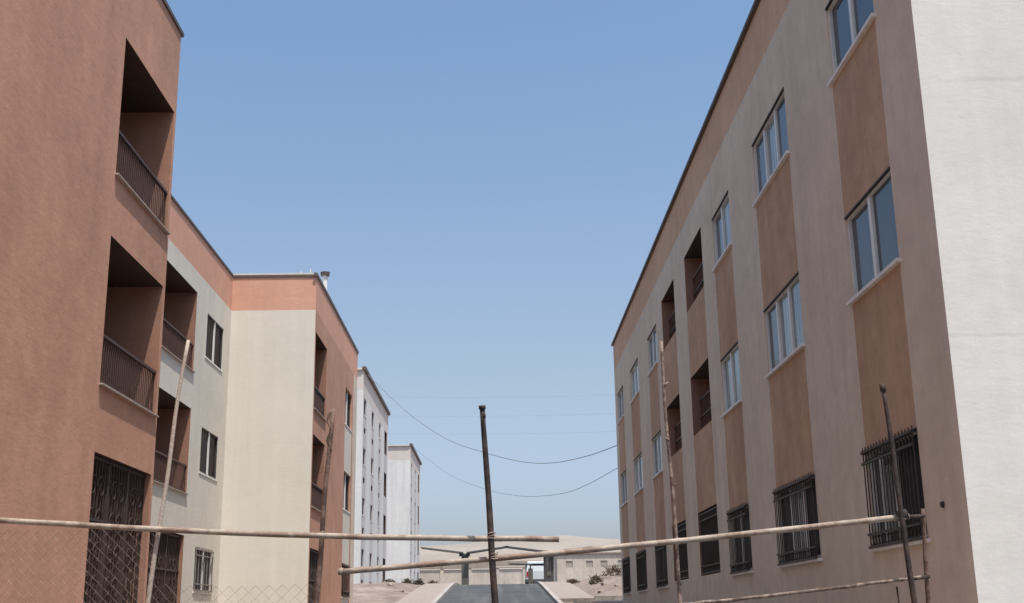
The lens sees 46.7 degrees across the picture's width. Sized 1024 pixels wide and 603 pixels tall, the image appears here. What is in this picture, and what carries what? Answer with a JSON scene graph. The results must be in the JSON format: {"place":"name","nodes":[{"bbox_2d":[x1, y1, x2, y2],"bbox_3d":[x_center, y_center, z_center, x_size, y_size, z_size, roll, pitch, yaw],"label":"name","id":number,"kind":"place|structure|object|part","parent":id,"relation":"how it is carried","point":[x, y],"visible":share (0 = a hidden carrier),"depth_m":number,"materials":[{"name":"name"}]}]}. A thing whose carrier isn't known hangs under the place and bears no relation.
{"place":"outdoors","nodes":[
{"label":"outdoors","id":0,"kind":"place"},
{"bbox_2d":[395,583,450,602],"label":"pavement","id":1,"kind":"structure","parent":0,"point":[428,593],"depth_m":54.65,"materials":[{"name":"beige concrete"}]},
{"bbox_2d":[166,0,753,545],"label":"sky","id":2,"kind":"structure","parent":0,"point":[484,190],"materials":[{"name":"blue"}]},
{"bbox_2d":[353,573,622,602],"bbox_3d":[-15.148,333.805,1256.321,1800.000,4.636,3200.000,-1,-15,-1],"label":"ground","id":3,"kind":"structure","parent":0,"point":[373,593],"depth_m":56.80,"materials":[{"name":"beige sand"}]},
{"bbox_2d":[0,0,358,602],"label":"apartment building","id":4,"kind":"structure","parent":3,"relation":"on","point":[121,283],"depth_m":19.11,"materials":[{"name":"paint"}]},
{"bbox_2d":[192,547,213,594],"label":"window","id":5,"kind":"structure","parent":4,"relation":"in","point":[203,557],"depth_m":32.34,"materials":[{"name":"white metal"}]},
{"bbox_2d":[199,428,217,481],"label":"window","id":6,"kind":"structure","parent":4,"relation":"in","point":[208,453],"depth_m":33.23,"materials":[{"name":"white metal"}]},
{"bbox_2d":[205,314,222,372],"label":"window","id":7,"kind":"structure","parent":4,"relation":"in","point":[214,339],"depth_m":34.06,"materials":[{"name":"glass"}]},
{"bbox_2d":[341,563,350,598],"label":"window","id":8,"kind":"structure","parent":4,"relation":"in","point":[345,584],"depth_m":42.47,"materials":[{"name":"brown glass"}]},
{"bbox_2d":[343,473,350,513],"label":"window","id":9,"kind":"structure","parent":4,"relation":"in","point":[346,478],"depth_m":43.76,"materials":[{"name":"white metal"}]},
{"bbox_2d":[345,390,351,431],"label":"window","id":10,"kind":"structure","parent":4,"relation":"in","point":[347,401],"depth_m":44.61,"materials":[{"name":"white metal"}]},
{"bbox_2d":[0,340,558,602],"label":"pipe fence","id":11,"kind":"object","parent":3,"relation":"on","point":[321,535],"visible":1,"depth_m":7.84,"materials":[{"name":"metal"}]},
{"bbox_2d":[353,366,389,583],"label":"apartment building","id":12,"kind":"structure","parent":3,"relation":"on","point":[371,473],"depth_m":81.24,"materials":[{"name":"paint"}]},
{"bbox_2d":[367,374,616,463],"bbox_3d":[-2.759,5.284,63.174,0.051,9.507,33.940,6,-16,-23],"label":"overhead cable","id":13,"kind":"object","parent":12,"relation":"attached to","point":[488,453],"visible":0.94,"depth_m":58.02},
{"bbox_2d":[381,579,396,581],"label":"shrub","id":14,"kind":"object","parent":3,"relation":"on","point":[390,580],"visible":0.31,"depth_m":69.94,"materials":[{"name":"green plant"}]},
{"bbox_2d":[386,443,421,583],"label":"apartment building","id":15,"kind":"structure","parent":3,"relation":"on","point":[403,493],"depth_m":108.44,"materials":[{"name":"paint"}]},
{"bbox_2d":[419,452,616,496],"bbox_3d":[-2.539,10.162,79.279,0.103,10.265,65.951,2,-15,-12],"label":"overhead cable","id":16,"kind":"object","parent":15,"relation":"attached to","point":[531,496],"visible":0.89,"depth_m":61.22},
{"bbox_2d":[401,578,414,583],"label":"shrub","id":17,"kind":"object","parent":3,"relation":"on","point":[407,580],"visible":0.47,"depth_m":70.89,"materials":[{"name":"green plant"}]},
{"bbox_2d":[413,578,424,584],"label":"shrub","id":18,"kind":"object","parent":3,"relation":"on","point":[419,582],"visible":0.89,"depth_m":69.40,"materials":[{"name":"green plant"}]},
{"bbox_2d":[431,583,460,602],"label":"kerb","id":19,"kind":"structure","parent":3,"relation":"on","point":[441,595],"depth_m":54.55,"materials":[{"name":"concrete"}]},
{"bbox_2d":[421,546,508,584],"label":"gate canopy","id":20,"kind":"object","parent":3,"relation":"on","point":[464,574],"visible":0.89,"depth_m":72.90,"materials":[{"name":"metal"}]},
{"bbox_2d":[420,566,554,584],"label":"compound wall","id":21,"kind":"structure","parent":3,"relation":"on","point":[504,576],"depth_m":128.67,"materials":[{"name":"beige concrete"}]},
{"bbox_2d":[533,581,562,602],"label":"kerb","id":22,"kind":"structure","parent":3,"relation":"on","point":[552,595],"depth_m":53.90,"materials":[{"name":"concrete"}]},
{"bbox_2d":[507,546,591,581],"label":"gate canopy","id":23,"kind":"object","parent":3,"relation":"on","point":[548,562],"visible":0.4,"depth_m":72.93,"materials":[{"name":"metal"}]},
{"bbox_2d":[566,578,579,583],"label":"shrub","id":24,"kind":"object","parent":3,"relation":"on","point":[573,581],"visible":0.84,"depth_m":66.12,"materials":[{"name":"green plant"}]},
{"bbox_2d":[553,552,621,581],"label":"building","id":25,"kind":"structure","parent":3,"relation":"on","point":[580,567],"depth_m":146.73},
{"bbox_2d":[566,561,572,567],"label":"window","id":26,"kind":"structure","parent":25,"relation":"in","point":[569,564],"depth_m":146.75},
{"bbox_2d":[586,561,592,566],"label":"window","id":27,"kind":"structure","parent":25,"relation":"in","point":[588,563],"depth_m":146.79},
{"bbox_2d":[600,560,606,566],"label":"window","id":28,"kind":"structure","parent":25,"relation":"in","point":[604,563],"depth_m":146.82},
{"bbox_2d":[588,574,603,584],"bbox_3d":[4.274,14.083,59.948,0.936,0.657,0.890,-1,-15,-1],"label":"shrub","id":29,"kind":"object","parent":3,"relation":"on","point":[596,579],"visible":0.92,"depth_m":59.86,"materials":[{"name":"green plant"}]},
{"bbox_2d":[594,596,622,600],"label":"kerb","id":30,"kind":"structure","parent":3,"relation":"on","point":[597,598],"depth_m":48.75,"materials":[{"name":"concrete"}]},
{"bbox_2d":[601,563,621,576],"bbox_3d":[5.367,14.077,62.089,1.498,0.800,1.449,-1,-15,-1],"label":"shrub","id":31,"kind":"object","parent":3,"relation":"on","point":[613,570],"visible":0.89,"depth_m":61.90,"materials":[{"name":"green plant"}]},
{"bbox_2d":[338,341,930,602],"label":"pipe fence","id":32,"kind":"object","parent":3,"relation":"on","point":[902,515],"visible":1,"depth_m":7.76,"materials":[{"name":"metal"}]},
{"bbox_2d":[611,0,1023,602],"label":"apartment building","id":33,"kind":"structure","parent":3,"relation":"on","point":[839,239],"depth_m":16.46,"materials":[{"name":"paint"}]},
{"bbox_2d":[617,385,623,424],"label":"window","id":34,"kind":"structure","parent":33,"relation":"in","point":[620,394],"depth_m":45.40,"materials":[{"name":"glass"}]},
{"bbox_2d":[620,470,627,507],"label":"window","id":35,"kind":"structure","parent":33,"relation":"in","point":[623,476],"depth_m":44.59,"materials":[{"name":"grey glass"}]},
{"bbox_2d":[622,557,630,594],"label":"window","id":36,"kind":"structure","parent":33,"relation":"in","point":[626,561],"depth_m":43.51,"materials":[{"name":"black metal"}]},
{"bbox_2d":[629,357,638,404],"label":"window","id":37,"kind":"structure","parent":33,"relation":"in","point":[634,370],"depth_m":40.85,"materials":[{"name":"white metal"}]},
{"bbox_2d":[633,451,643,495],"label":"window","id":38,"kind":"structure","parent":33,"relation":"in","point":[638,460],"depth_m":40.05,"materials":[{"name":"grey glass"}]},
{"bbox_2d":[635,549,647,592],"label":"window","id":39,"kind":"structure","parent":33,"relation":"in","point":[641,566],"depth_m":38.90,"materials":[{"name":"black metal"}]},
{"bbox_2d":[647,324,657,376],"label":"window","id":40,"kind":"structure","parent":33,"relation":"in","point":[652,339],"depth_m":36.12,"materials":[{"name":"white metal"}]},
{"bbox_2d":[651,429,662,479],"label":"window","id":41,"kind":"structure","parent":33,"relation":"in","point":[657,445],"depth_m":35.33,"materials":[{"name":"white metal"}]},
{"bbox_2d":[654,545,668,588],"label":"window","id":42,"kind":"structure","parent":33,"relation":"in","point":[660,551],"depth_m":34.22,"materials":[{"name":"black metal"}]},
{"bbox_2d":[711,190,731,272],"bbox_3d":[4.423,-1.460,24.921,0.164,1.195,2.022,-1,-15,-1],"label":"window","id":43,"kind":"structure","parent":33,"relation":"in","point":[721,218],"depth_m":24.97,"materials":[{"name":"glass"}]},
{"bbox_2d":[720,341,742,417],"bbox_3d":[4.469,1.604,24.107,0.164,1.224,2.022,-1,-15,-1],"label":"window","id":44,"kind":"structure","parent":33,"relation":"in","point":[730,362],"depth_m":24.16,"materials":[{"name":"white metal"}]},
{"bbox_2d":[726,502,753,575],"bbox_3d":[4.506,4.689,23.287,0.182,1.316,2.022,-1,-15,-1],"label":"window","id":45,"kind":"structure","parent":33,"relation":"in","point":[739,520],"depth_m":23.19,"materials":[{"name":"black metal"}]},
{"bbox_2d":[751,87,789,207],"bbox_3d":[4.476,-2.628,20.528,0.164,1.195,2.655,-1,-15,-1],"label":"window","id":46,"kind":"structure","parent":33,"relation":"in","point":[771,150],"depth_m":20.62,"materials":[{"name":"glass"}]},
{"bbox_2d":[763,271,805,378],"bbox_3d":[4.522,0.436,19.714,0.164,1.224,2.655,-1,-15,-1],"label":"window","id":47,"kind":"structure","parent":33,"relation":"in","point":[784,324],"depth_m":19.82,"materials":[{"name":"white metal"}]},
{"bbox_2d":[772,472,822,567],"bbox_3d":[4.559,3.521,18.894,0.182,1.316,2.655,-1,-15,-1],"label":"window","id":48,"kind":"structure","parent":33,"relation":"in","point":[797,504],"depth_m":18.76,"materials":[{"name":"black metal"}]},
{"bbox_2d":[825,0,875,87],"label":"window","id":49,"kind":"structure","parent":33,"relation":"in","point":[849,20],"depth_m":16.22,"materials":[{"name":"white metal"}]},
{"bbox_2d":[844,166,901,305],"bbox_3d":[4.578,-0.796,15.080,0.164,1.224,2.070,-1,-15,-1],"label":"window","id":50,"kind":"structure","parent":33,"relation":"in","point":[872,233],"depth_m":15.07,"materials":[{"name":"glass"}]},
{"bbox_2d":[860,425,930,551],"bbox_3d":[4.615,2.289,14.261,0.182,1.316,2.070,-1,-15,-1],"label":"window","id":51,"kind":"structure","parent":33,"relation":"in","point":[888,535],"depth_m":14.22,"materials":[{"name":"black metal"}]},
{"bbox_2d":[439,584,554,602],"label":"road","id":52,"kind":"structure","parent":0,"point":[519,593],"depth_m":55.05,"materials":[{"name":"grey asphalt"}]},
{"bbox_2d":[479,405,498,602],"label":"fence post","id":53,"kind":"object","parent":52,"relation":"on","point":[492,556],"visible":1,"depth_m":7.69,"materials":[{"name":"metal"}]},
{"bbox_2d":[510,563,532,583],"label":"barrier gate","id":54,"kind":"structure","parent":52,"relation":"on","point":[530,575],"depth_m":76.45,"materials":[{"name":"grey metal"}]},
{"bbox_2d":[525,561,543,583],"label":"van","id":55,"kind":"object","parent":52,"relation":"on","point":[538,570],"visible":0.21,"depth_m":87.92,"materials":[{"name":"paint"}]},
{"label":"rear window","id":56,"kind":"part","parent":55,"relation":"part of","materials":[{"name":"black glass"}]},
{"bbox_2d":[442,395,592,397],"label":"power line","id":57,"kind":"object","parent":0,"point":[481,397],"visible":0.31,"depth_m":202.50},
{"bbox_2d":[420,535,620,569],"bbox_3d":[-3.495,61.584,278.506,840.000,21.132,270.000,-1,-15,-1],"label":"hill","id":58,"kind":"structure","parent":0,"point":[567,542],"depth_m":273.95,"materials":[{"name":"beige sand"}]},
{"bbox_2d":[425,561,527,567],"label":"boundary wall","id":59,"kind":"structure","parent":58,"relation":"on","point":[498,563],"depth_m":216.05,"materials":[{"name":"concrete"}]},
{"bbox_2d":[542,582,594,602],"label":"pavement","id":60,"kind":"structure","parent":0,"point":[564,592],"depth_m":53.68,"materials":[{"name":"beige concrete"}]},
{"bbox_2d":[522,431,614,433],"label":"power line","id":61,"kind":"object","parent":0,"point":[574,432],"visible":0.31,"depth_m":201.06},
{"bbox_2d":[570,602,601,602],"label":"pavement","id":62,"kind":"structure","parent":0,"point":[585,602],"depth_m":45.43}
]}

